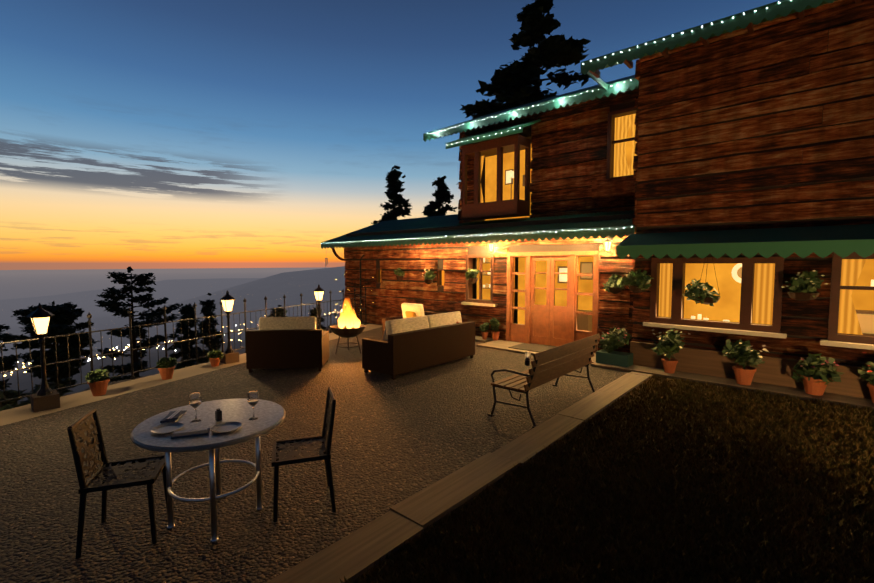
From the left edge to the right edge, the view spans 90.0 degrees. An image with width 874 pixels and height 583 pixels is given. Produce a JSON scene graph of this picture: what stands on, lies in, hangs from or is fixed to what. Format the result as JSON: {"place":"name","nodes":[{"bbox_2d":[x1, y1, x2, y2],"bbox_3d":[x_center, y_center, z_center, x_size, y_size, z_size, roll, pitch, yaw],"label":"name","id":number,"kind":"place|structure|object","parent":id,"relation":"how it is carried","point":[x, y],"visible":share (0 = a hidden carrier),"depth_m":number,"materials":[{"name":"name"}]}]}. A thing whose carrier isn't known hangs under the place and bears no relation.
{"place":"outdoors","nodes":[
{"label":"outdoors","id":0,"kind":"place"},
{"bbox_2d":[0,301,100,396],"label":"tree","id":1,"kind":"object","parent":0,"point":[66,314],"depth_m":25.45,"materials":[{"name":"plant"}]},
{"bbox_2d":[94,266,182,381],"bbox_3d":[-20.469,8.369,30.509,5.264,20.225,5.717,3,5,41],"label":"tree","id":2,"kind":"object","parent":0,"point":[142,280],"depth_m":29.85,"materials":[{"name":"plant"}]},
{"bbox_2d":[0,324,381,425],"bbox_3d":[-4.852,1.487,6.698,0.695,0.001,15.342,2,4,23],"label":"low wall","id":3,"kind":"structure","parent":0,"point":[15,414],"depth_m":6.65,"materials":[{"name":"concrete"}]},
{"bbox_2d":[30,390,59,411],"bbox_3d":[-5.201,1.456,5.804,0.260,0.190,0.260,3,5,41],"label":"lamp pedestal","id":4,"kind":"object","parent":3,"relation":"on","point":[45,402],"visible":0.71,"depth_m":5.72,"materials":[{"name":"stone"}]},
{"bbox_2d":[26,303,53,395],"bbox_3d":[-5.201,0.753,5.758,0.280,1.220,0.280,3,5,41],"label":"garden lamp","id":5,"kind":"object","parent":4,"relation":"on","point":[41,312],"depth_m":5.73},
{"bbox_2d":[87,378,109,395],"bbox_3d":[-4.930,1.396,6.373,0.260,0.224,0.254,3,5,41],"label":"flower pot","id":6,"kind":"object","parent":3,"relation":"on","point":[98,388],"visible":0.71,"depth_m":6.30,"materials":[{"name":"orange ceramic"}]},
{"bbox_2d":[85,369,110,382],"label":"potted plant","id":7,"kind":"object","parent":6,"relation":"in","point":[96,375],"visible":0.96,"depth_m":6.29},
{"bbox_2d":[158,366,174,379],"bbox_3d":[-4.489,1.351,7.263,0.249,0.199,0.242,3,5,41],"label":"flower pot","id":8,"kind":"object","parent":3,"relation":"on","point":[166,373],"visible":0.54,"depth_m":7.19,"materials":[{"name":"orange ceramic"}]},
{"bbox_2d":[156,357,177,367],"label":"potted plant","id":9,"kind":"object","parent":8,"relation":"in","point":[164,362],"visible":1,"depth_m":7.20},
{"bbox_2d":[209,357,219,366],"bbox_3d":[-4.146,1.309,8.170,0.215,0.166,0.209,3,5,41],"label":"flower pot","id":10,"kind":"object","parent":3,"relation":"on","point":[214,362],"visible":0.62,"depth_m":8.10,"materials":[{"name":"orange ceramic"}]},
{"bbox_2d":[206,350,223,361],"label":"potted plant","id":11,"kind":"object","parent":10,"relation":"in","point":[215,354],"visible":0.85,"depth_m":8.12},
{"bbox_2d":[220,351,238,363],"bbox_3d":[-4.034,1.282,8.496,0.260,0.190,0.260,3,5,41],"label":"lamp pedestal","id":12,"kind":"object","parent":3,"relation":"on","point":[228,358],"visible":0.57,"depth_m":8.41,"materials":[{"name":"stone"}]},
{"bbox_2d":[220,290,234,352],"bbox_3d":[-4.034,0.578,8.451,0.280,1.220,0.280,3,5,41],"label":"garden lamp","id":13,"kind":"object","parent":12,"relation":"on","point":[227,296],"depth_m":8.42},
{"bbox_2d":[131,398,285,452],"bbox_3d":[-1.670,0.971,3.268,1.020,0.035,1.020,3,5,41],"label":"round table top","id":14,"kind":"object","parent":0,"point":[270,415],"visible":0.9,"depth_m":3.16,"materials":[{"name":"stone"}]},
{"bbox_2d":[160,410,209,438],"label":"napkins","id":15,"kind":"object","parent":14,"relation":"on","point":[176,417],"visible":0.83,"depth_m":3.01,"materials":[{"name":"blue"}]},
{"bbox_2d":[167,410,206,433],"bbox_3d":[-1.853,0.940,3.144,0.597,0.004,0.191,4,5,44],"label":"cutlery","id":16,"kind":"object","parent":15,"relation":"on","point":[172,415],"visible":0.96,"depth_m":2.99,"materials":[{"name":"silver metal"}]},
{"bbox_2d":[189,392,201,421],"bbox_3d":[-1.781,0.854,3.224,0.084,0.205,0.084,3,5,41],"label":"wine glass","id":17,"kind":"object","parent":14,"relation":"on","point":[195,399],"visible":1,"depth_m":3.20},
{"bbox_2d":[150,422,241,433],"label":"plates","id":18,"kind":"object","parent":14,"relation":"on","point":[224,427],"visible":0.98,"depth_m":3.07,"materials":[{"name":"white"}]},
{"bbox_2d":[215,408,221,420],"bbox_3d":[-1.623,0.912,3.246,0.035,0.085,0.035,3,5,41],"label":"shaker","id":19,"kind":"object","parent":14,"relation":"on","point":[218,414],"visible":1,"depth_m":3.23,"materials":[{"name":"grey"}]},
{"bbox_2d":[247,391,258,419],"bbox_3d":[-1.373,0.851,3.266,0.084,0.205,0.084,3,5,41],"label":"wine glass","id":20,"kind":"object","parent":14,"relation":"on","point":[252,398],"visible":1,"depth_m":3.24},
{"bbox_2d":[0,266,628,582],"bbox_3d":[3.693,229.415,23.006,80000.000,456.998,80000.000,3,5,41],"label":"ground","id":21,"kind":"structure","parent":0,"point":[400,437],"depth_m":4.75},
{"bbox_2d":[67,408,166,558],"bbox_3d":[-2.220,1.289,3.098,0.474,0.876,0.450,-1,4,-19],"label":"chair","id":22,"kind":"object","parent":21,"relation":"on","point":[84,489],"visible":0.75,"depth_m":2.98,"materials":[{"name":"black wrought metal"}]},
{"bbox_2d":[73,414,161,486],"bbox_3d":[-2.228,1.080,3.082,0.451,0.418,0.380,-1,4,-19],"label":"seat","id":23,"kind":"object","parent":22,"relation":"on","point":[115,472],"visible":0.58,"depth_m":3.06,"materials":[{"name":"black"}]},
{"bbox_2d":[1,287,366,399],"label":"fence posts","id":24,"kind":"object","parent":21,"relation":"on","point":[129,312],"visible":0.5,"depth_m":7.69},
{"bbox_2d":[0,292,365,402],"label":"fence rails","id":25,"kind":"object","parent":24,"relation":"attached to","point":[143,347],"visible":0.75,"depth_m":7.14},
{"bbox_2d":[0,307,370,410],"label":"slope shrubs","id":26,"kind":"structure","parent":21,"relation":"on","point":[7,406],"depth_m":7.98,"materials":[{"name":"green plant"}]},
{"bbox_2d":[165,436,262,541],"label":"table legs","id":27,"kind":"object","parent":21,"relation":"on","point":[213,464],"visible":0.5,"depth_m":3.17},
{"bbox_2d":[246,329,328,372],"bbox_3d":[-2.726,1.032,8.107,1.300,0.740,0.820,0,4,-5],"label":"sofa","id":28,"kind":"object","parent":21,"relation":"on","point":[293,348],"visible":1,"depth_m":7.70,"materials":[{"name":"wicker"}]},
{"bbox_2d":[259,316,315,329],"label":"small sofa cushions","id":29,"kind":"object","parent":28,"relation":"on","point":[280,323],"visible":0.21,"depth_m":7.90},
{"bbox_2d":[272,387,335,521],"bbox_3d":[-1.063,1.263,3.496,0.474,0.876,0.450,-1,4,-19],"label":"chair","id":30,"kind":"object","parent":21,"relation":"on","point":[325,456],"visible":0.83,"depth_m":3.36,"materials":[{"name":"black wrought metal"}]},
{"bbox_2d":[275,393,331,459],"bbox_3d":[-1.055,1.054,3.485,0.451,0.418,0.380,-1,4,-19],"label":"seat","id":31,"kind":"object","parent":30,"relation":"attached to","point":[291,453],"visible":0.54,"depth_m":3.51,"materials":[{"name":"black"}]},
{"bbox_2d":[330,324,365,353],"bbox_3d":[-1.915,1.031,9.419,0.770,0.578,0.770,3,5,41],"label":"fire pit","id":32,"kind":"object","parent":21,"relation":"on","point":[345,332],"visible":0.92,"depth_m":9.20,"materials":[{"name":"grey metal"}]},
{"bbox_2d":[338,298,360,328],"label":"fire flames","id":33,"kind":"object","parent":32,"relation":"in","point":[347,318],"visible":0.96,"depth_m":9.29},
{"bbox_2d":[323,165,412,332],"bbox_3d":[-3.521,-1.974,26.347,7.004,11.351,8.132,-2,4,-27],"label":"tree","id":34,"kind":"object","parent":21,"relation":"on","point":[402,204],"visible":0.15,"depth_m":26.18,"materials":[{"name":"green plant"}]},
{"bbox_2d":[382,311,434,339],"bbox_3d":[-0.679,0.875,10.523,0.950,0.740,0.850,3,5,41],"label":"sofa","id":35,"kind":"object","parent":21,"relation":"on","point":[397,317],"visible":0.1,"depth_m":10.51,"materials":[{"name":"fabric"}]},
{"bbox_2d":[401,303,424,317],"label":"cream armchair cushions","id":36,"kind":"object","parent":35,"relation":"on","point":[418,309],"visible":0.21,"depth_m":10.47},
{"bbox_2d":[362,321,474,379],"bbox_3d":[-0.272,1.020,8.287,0.800,0.740,2.270,3,5,41],"label":"long sofa","id":37,"kind":"object","parent":21,"relation":"on","point":[394,355],"visible":0.98,"depth_m":7.66,"materials":[{"name":"wicker"}]},
{"bbox_2d":[385,311,461,339],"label":"sofa cushions","id":38,"kind":"object","parent":37,"relation":"on","point":[395,326],"visible":0.21,"depth_m":7.98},
{"bbox_2d":[266,371,652,582],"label":"kerb","id":39,"kind":"structure","parent":21,"relation":"on","point":[354,555],"depth_m":3.48,"materials":[{"name":"stone"}]},
{"bbox_2d":[456,0,590,187],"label":"tree","id":40,"kind":"object","parent":21,"relation":"on","point":[510,86],"depth_m":23.06,"materials":[{"name":"plant"}]},
{"bbox_2d":[524,351,530,365],"bbox_3d":[1.714,1.265,8.319,0.119,0.247,0.208,1,4,19],"label":"lantern","id":41,"kind":"object","parent":21,"relation":"on","point":[527,354],"visible":1,"depth_m":8.26,"materials":[{"name":"black metal"}]},
{"bbox_2d":[488,340,596,427],"bbox_3d":[1.508,1.111,5.963,0.700,0.871,1.840,3,5,41],"label":"iron bench","id":42,"kind":"object","parent":21,"relation":"on","point":[491,414],"visible":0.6,"depth_m":5.38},
{"bbox_2d":[491,334,599,391],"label":"bench slats","id":43,"kind":"object","parent":42,"relation":"attached to","point":[556,362],"visible":0.98,"depth_m":5.56,"materials":[{"name":"wood"}]},
{"bbox_2d":[346,2,873,363],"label":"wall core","id":44,"kind":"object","parent":21,"relation":"on","point":[482,250],"visible":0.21,"depth_m":7.92,"materials":[{"name":"wood"}]},
{"bbox_2d":[359,255,363,322],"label":"downpipe","id":45,"kind":"structure","parent":44,"relation":"attached to","point":[361,285],"depth_m":13.91,"materials":[{"name":"black metal"}]},
{"bbox_2d":[422,268,435,279],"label":"hanging plant","id":46,"kind":"object","parent":44,"relation":"hanging from","point":[429,274],"visible":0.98,"depth_m":11.85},
{"bbox_2d":[321,225,634,248],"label":"roof fascia","id":47,"kind":"structure","parent":44,"relation":"attached to","point":[586,233],"depth_m":9.93,"materials":[{"name":"green paint"}]},
{"bbox_2d":[325,214,459,241],"bbox_3d":[-1.158,-2.042,14.027,4.730,0.949,2.780,3,5,41],"label":"lean to roof","id":48,"kind":"object","parent":47,"relation":"on","point":[426,222],"visible":0.56,"depth_m":13.99,"materials":[{"name":"green paint"}]},
{"bbox_2d":[430,210,633,235],"bbox_3d":[2.167,-1.589,10.294,5.217,0.527,1.500,3,5,41],"label":"lean to roof","id":49,"kind":"object","parent":47,"relation":"on","point":[609,223],"visible":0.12,"depth_m":9.97,"materials":[{"name":"green paint"}]},
{"bbox_2d":[462,134,530,219],"bbox_3d":[1.510,-2.885,11.344,1.700,1.900,0.620,3,5,41],"label":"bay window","id":50,"kind":"structure","parent":49,"relation":"on","point":[499,207],"depth_m":10.99,"materials":[{"name":"brown wood"}]},
{"bbox_2d":[485,148,532,219],"bbox_3d":[2.109,-2.960,12.026,1.900,2.000,0.001,3,5,41],"label":"lit window","id":51,"kind":"object","parent":50,"relation":"in","point":[491,177],"visible":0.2,"depth_m":12.21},
{"bbox_2d":[446,119,540,148],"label":"dormer roof","id":52,"kind":"structure","parent":44,"relation":"on","point":[518,128],"depth_m":10.75,"materials":[{"name":"green paint"}]},
{"bbox_2d":[423,77,638,141],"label":"roof trim","id":53,"kind":"structure","parent":44,"relation":"attached to","point":[599,92],"depth_m":10.18,"materials":[{"name":"green paint"}]},
{"bbox_2d":[442,75,634,128],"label":"roof","id":54,"kind":"structure","parent":44,"relation":"on","point":[576,91],"depth_m":12.19,"materials":[{"name":"green paint"}]},
{"bbox_2d":[506,251,600,352],"bbox_3d":[2.570,0.172,9.856,2.210,2.130,0.200,3,5,41],"label":"front door","id":55,"kind":"structure","parent":44,"relation":"attached to","point":[550,323],"depth_m":9.81,"materials":[{"name":"brown wood"}]},
{"bbox_2d":[592,176,636,198],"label":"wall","id":56,"kind":"structure","parent":44,"relation":"attached to","point":[614,187],"depth_m":9.29,"materials":[{"name":"brown wood"}]},
{"bbox_2d":[603,274,626,291],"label":"hanging plant","id":57,"kind":"object","parent":44,"relation":"hanging from","point":[611,282],"visible":0.77,"depth_m":8.67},
{"bbox_2d":[614,114,631,176],"bbox_3d":[4.109,-3.159,9.677,0.380,1.500,0.060,3,5,41],"label":"curtain","id":58,"kind":"object","parent":44,"relation":"attached to","point":[622,125],"visible":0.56,"depth_m":9.70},
{"bbox_2d":[376,107,873,344],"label":"window frames","id":59,"kind":"structure","parent":44,"relation":"attached to","point":[746,299],"depth_m":7.22,"materials":[{"name":"wood"}]},
{"bbox_2d":[465,268,478,279],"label":"hanging plant","id":60,"kind":"object","parent":59,"relation":"hanging from","point":[472,273],"visible":0.96,"depth_m":10.94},
{"bbox_2d":[625,127,632,168],"bbox_3d":[4.416,-3.170,9.861,1.200,1.900,0.001,3,5,41],"label":"room glow","id":61,"kind":"object","parent":44,"relation":"attached to","point":[629,147],"depth_m":9.91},
{"bbox_2d":[627,114,637,174],"bbox_3d":[4.316,-3.147,9.497,0.370,1.500,0.060,3,5,41],"label":"curtain","id":62,"kind":"object","parent":44,"relation":"attached to","point":[632,130],"visible":0.17,"depth_m":9.53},
{"bbox_2d":[621,269,653,289],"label":"hanging plant","id":63,"kind":"object","parent":44,"relation":"attached to","point":[641,279],"visible":0.98,"depth_m":7.83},
{"bbox_2d":[659,263,672,316],"bbox_3d":[4.257,-0.029,8.008,0.340,1.170,0.060,3,5,41],"label":"curtain","id":64,"kind":"object","parent":44,"relation":"attached to","point":[665,289],"visible":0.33,"depth_m":8.05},
{"bbox_2d":[461,302,873,349],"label":"window sills","id":65,"kind":"structure","parent":44,"relation":"attached to","point":[782,335],"depth_m":6.98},
{"bbox_2d":[581,0,837,96],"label":"roof trim","id":66,"kind":"structure","parent":44,"relation":"on","point":[778,9],"depth_m":6.86,"materials":[{"name":"green paint"}]},
{"bbox_2d":[589,0,860,77],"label":"rafter tails","id":67,"kind":"object","parent":66,"relation":"attached to","point":[665,53],"visible":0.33,"depth_m":7.14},
{"bbox_2d":[684,263,740,321],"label":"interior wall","id":68,"kind":"structure","parent":44,"relation":"attached to","point":[726,306],"depth_m":7.81,"materials":[{"name":"paint"}]},
{"bbox_2d":[616,224,873,258],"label":"awning canopy","id":69,"kind":"object","parent":44,"relation":"attached to","point":[843,241],"visible":1,"depth_m":6.42,"materials":[{"name":"fabric"}]},
{"bbox_2d":[695,257,719,304],"bbox_3d":[4.414,-0.303,7.119,0.380,1.030,0.381,3,5,41],"label":"hanging basket","id":70,"kind":"object","parent":69,"relation":"hanging from","point":[708,300],"depth_m":7.04,"materials":[{"name":"wicker"}]},
{"bbox_2d":[682,279,719,305],"bbox_3d":[4.378,0.009,7.199,0.544,0.436,0.577,3,5,41],"label":"hanging plant","id":71,"kind":"object","parent":70,"relation":"in","point":[695,290],"visible":0.96,"depth_m":7.12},
{"bbox_2d":[630,341,870,398],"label":"plinth wall","id":72,"kind":"structure","parent":44,"relation":"attached to","point":[778,371],"depth_m":6.91,"materials":[{"name":"stone"}]},
{"bbox_2d":[752,263,774,324],"bbox_3d":[5.326,0.031,7.075,0.340,1.170,0.060,3,5,41],"label":"curtain","id":73,"kind":"object","parent":44,"relation":"attached to","point":[764,277],"visible":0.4,"depth_m":7.09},
{"bbox_2d":[787,258,819,300],"bbox_3d":[5.345,-0.175,6.369,0.368,0.632,0.370,0,4,-4],"label":"hanging basket","id":74,"kind":"object","parent":44,"relation":"attached to","point":[802,296],"visible":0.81,"depth_m":6.29,"materials":[{"name":"wicker"}]},
{"bbox_2d":[782,270,826,296],"bbox_3d":[5.329,-0.108,6.359,0.489,0.410,0.421,2,4,31],"label":"hanging plant","id":75,"kind":"object","parent":74,"relation":"in","point":[807,282],"visible":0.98,"depth_m":6.28,"materials":[{"name":"green plant"}]},
{"bbox_2d":[838,259,866,334],"bbox_3d":[6.047,0.061,6.380,0.340,1.300,0.060,3,5,41],"label":"curtain","id":76,"kind":"object","parent":44,"relation":"attached to","point":[848,321],"visible":0.56,"depth_m":6.40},
{"bbox_2d":[482,169,873,335],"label":"dark interior props","id":77,"kind":"object","parent":21,"relation":"on","point":[584,322],"visible":0.19,"depth_m":9.76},
{"bbox_2d":[477,258,514,299],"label":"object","id":78,"kind":"object","parent":77,"relation":"attached to","point":[485,280],"visible":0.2,"depth_m":11.83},
{"bbox_2d":[518,256,593,323],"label":"door glass panes","id":79,"kind":"structure","parent":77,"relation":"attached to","point":[585,302],"depth_m":10.63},
{"bbox_2d":[482,259,873,333],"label":"interior props","id":80,"kind":"object","parent":77,"relation":"attached to","point":[866,322],"visible":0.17,"depth_m":6.42,"materials":[{"name":"brown"}]},
{"bbox_2d":[851,259,873,310],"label":"room glow","id":81,"kind":"object","parent":77,"relation":"attached to","point":[863,299],"depth_m":6.56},
{"bbox_3d":[0.241,-1.402,27.164,5.196,10.864,5.086,3,5,41],"label":"cedar trunk","id":82,"kind":"object","parent":21,"relation":"on","visible":0},
{"bbox_2d":[422,176,456,216],"bbox_3d":[0.301,-2.777,27.153,6.053,8.586,5.990,3,5,41],"label":"tree","id":83,"kind":"object","parent":82,"relation":"attached to","point":[441,194],"visible":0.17,"depth_m":26.39,"materials":[{"name":"green plant"}]},
{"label":"slope tree trunk","id":84,"kind":"object","parent":21,"relation":"on","visible":0},
{"bbox_2d":[167,303,203,369],"bbox_3d":[-15.662,5.208,28.199,4.176,8.917,4.131,0,4,-6],"label":"tree foliage","id":85,"kind":"object","parent":84,"relation":"attached to","point":[183,329],"visible":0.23,"depth_m":27.70,"materials":[{"name":"green plant"}]},
{"bbox_3d":[-12.684,6.826,24.361,2.814,12.724,3.067,3,5,41],"label":"slope tree trunk","id":86,"kind":"object","parent":21,"relation":"on","visible":0},
{"bbox_2d":[194,293,225,364],"bbox_3d":[-12.649,4.297,24.279,3.279,8.451,3.593,-1,4,-20],"label":"tree foliage","id":87,"kind":"object","parent":86,"relation":"on","point":[208,306],"visible":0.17,"depth_m":24.21,"materials":[{"name":"green plant"}]},
{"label":"slope tree trunk","id":88,"kind":"object","parent":21,"relation":"on","visible":0},
{"bbox_2d":[267,305,287,316],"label":"tree foliage","id":89,"kind":"object","parent":88,"relation":"on","point":[279,311],"visible":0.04,"depth_m":21.26,"materials":[{"name":"green plant"}]},
{"bbox_3d":[-12.233,6.446,12.593,3.592,6.846,3.074,3,5,41],"label":"slope tree trunk","id":90,"kind":"object","parent":21,"relation":"on","visible":0},
{"bbox_2d":[0,377,73,407],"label":"tree","id":91,"kind":"object","parent":90,"relation":"attached to","point":[10,394],"visible":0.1,"depth_m":13.18,"materials":[{"name":"green plant"}]},
{"bbox_3d":[-7.615,6.362,27.941,4.286,10.458,3.784,3,5,41],"label":"slope tree trunk","id":92,"kind":"object","parent":21,"relation":"on","visible":0},
{"bbox_2d":[308,305,326,330],"bbox_3d":[-7.845,4.399,28.095,4.361,7.196,4.407,-1,4,-11],"label":"tree","id":93,"kind":"object","parent":92,"relation":"attached to","point":[313,312],"visible":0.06,"depth_m":28.20,"materials":[{"name":"green plant"}]},
{"bbox_3d":[-21.967,9.309,19.581,4.523,14.644,4.790,3,5,41],"label":"slope tree trunk","id":94,"kind":"object","parent":21,"relation":"on","visible":0},
{"bbox_2d":[0,332,20,390],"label":"tree","id":95,"kind":"object","parent":94,"relation":"on","point":[9,361],"visible":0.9,"depth_m":20.02,"materials":[{"name":"green plant"}]},
{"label":"slope tree trunk","id":96,"kind":"object","parent":21,"relation":"on","visible":0},
{"bbox_2d":[0,324,9,352],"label":"tree foliage","id":97,"kind":"object","parent":96,"relation":"on","point":[4,328],"visible":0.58,"depth_m":28.64,"materials":[{"name":"green plant"}]},
{"bbox_2d":[314,285,323,328],"bbox_3d":[-2.950,0.417,10.951,0.280,1.220,0.280,3,5,41],"label":"garden lamp","id":98,"kind":"object","parent":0,"point":[318,289],"depth_m":10.90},
{"bbox_2d":[0,0,778,269],"label":"sky","id":99,"kind":"structure","parent":0,"point":[137,134],"materials":[{"name":"blue"}]},
{"bbox_2d":[339,374,873,582],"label":"lawn","id":100,"kind":"structure","parent":0,"point":[834,524],"depth_m":3.53,"materials":[{"name":"green plant"}]},
{"bbox_2d":[344,0,873,366],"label":"plank wall","id":101,"kind":"structure","parent":0,"point":[849,25],"depth_m":7.16,"materials":[{"name":"wood"}]},
{"bbox_2d":[608,269,622,293],"bbox_3d":[3.545,-0.248,8.670,0.300,0.582,0.325,3,5,41],"label":"hanging basket","id":102,"kind":"object","parent":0,"point":[613,290],"visible":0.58,"depth_m":8.59,"materials":[{"name":"brown wicker"}]},
{"bbox_2d":[627,262,645,292],"bbox_3d":[3.633,-0.259,7.901,0.340,0.562,0.365,3,5,41],"label":"hanging planter","id":103,"kind":"object","parent":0,"point":[635,289],"visible":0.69,"depth_m":7.82,"materials":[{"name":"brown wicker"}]},
{"bbox_2d":[475,336,873,409],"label":"paving","id":104,"kind":"structure","parent":0,"point":[502,345],"depth_m":6.99,"materials":[{"name":"stone"}]},
{"bbox_2d":[479,322,489,331],"bbox_3d":[1.164,0.882,10.690,0.279,0.283,0.269,3,5,41],"label":"door plant pot","id":105,"kind":"object","parent":104,"relation":"on","point":[484,327],"visible":0.96,"depth_m":10.64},
{"bbox_2d":[491,331,499,339],"bbox_3d":[1.423,1.079,10.627,0.216,0.201,0.211,3,5,41],"label":"flower pot","id":106,"kind":"object","parent":104,"relation":"on","point":[495,335],"depth_m":10.56,"materials":[{"name":"orange ceramic"}]},
{"bbox_2d":[490,317,500,331],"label":"potted plant","id":107,"kind":"object","parent":106,"relation":"in","point":[494,324],"visible":0.98,"depth_m":10.55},
{"bbox_2d":[508,343,553,351],"bbox_3d":[2.271,1.254,9.589,1.200,0.015,0.700,3,5,41],"label":"door mat","id":108,"kind":"object","parent":104,"relation":"on","point":[532,347],"depth_m":9.68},
{"bbox_2d":[596,349,632,366],"bbox_3d":[3.316,1.243,8.168,0.580,0.210,0.300,3,5,41],"label":"planter box","id":109,"kind":"object","parent":104,"relation":"on","point":[618,358],"visible":1,"depth_m":8.05,"materials":[{"name":"green wood"}]},
{"bbox_2d":[599,326,630,352],"bbox_3d":[3.316,0.909,8.194,0.610,0.507,0.545,3,5,41],"label":"plant","id":110,"kind":"object","parent":109,"relation":"in","point":[614,339],"visible":1,"depth_m":8.08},
{"bbox_2d":[661,358,677,373],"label":"flower pot","id":111,"kind":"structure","parent":104,"relation":"on","point":[669,366],"depth_m":7.43,"materials":[{"name":"orange ceramic"}]},
{"bbox_2d":[650,328,689,360],"bbox_3d":[3.976,0.913,7.467,0.550,0.557,0.592,3,5,41],"label":"pot plant","id":112,"kind":"object","parent":111,"relation":"in","point":[669,342],"visible":1,"depth_m":7.38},
{"bbox_2d":[732,365,756,384],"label":"flower pot","id":113,"kind":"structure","parent":104,"relation":"on","point":[745,376],"depth_m":6.71,"materials":[{"name":"orange ceramic"}]},
{"bbox_2d":[722,339,768,368],"bbox_3d":[4.764,0.972,6.774,0.598,0.474,0.598,3,5,41],"label":"pot plant","id":114,"kind":"object","parent":113,"relation":"in","point":[743,352],"visible":1,"depth_m":6.73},
{"bbox_2d":[800,375,828,395],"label":"flower pot","id":115,"kind":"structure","parent":104,"relation":"on","point":[813,387],"depth_m":6.20,"materials":[{"name":"orange ceramic"}]},
{"bbox_2d":[791,353,842,384],"bbox_3d":[5.401,1.095,6.196,0.570,0.452,0.474,3,5,41],"label":"pot plant","id":116,"kind":"object","parent":115,"relation":"in","point":[814,367],"visible":0.96,"depth_m":6.14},
{"bbox_2d":[867,382,873,402],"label":"flower pot","id":117,"kind":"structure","parent":104,"relation":"on","point":[870,387],"depth_m":5.86,"materials":[{"name":"orange ceramic"}]},
{"bbox_2d":[858,352,873,383],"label":"pot plant","id":118,"kind":"object","parent":117,"relation":"in","point":[868,374],"visible":1,"depth_m":5.87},
{"bbox_2d":[483,170,873,321],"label":"interior furnishings","id":119,"kind":"object","parent":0,"point":[562,277],"visible":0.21,"depth_m":10.26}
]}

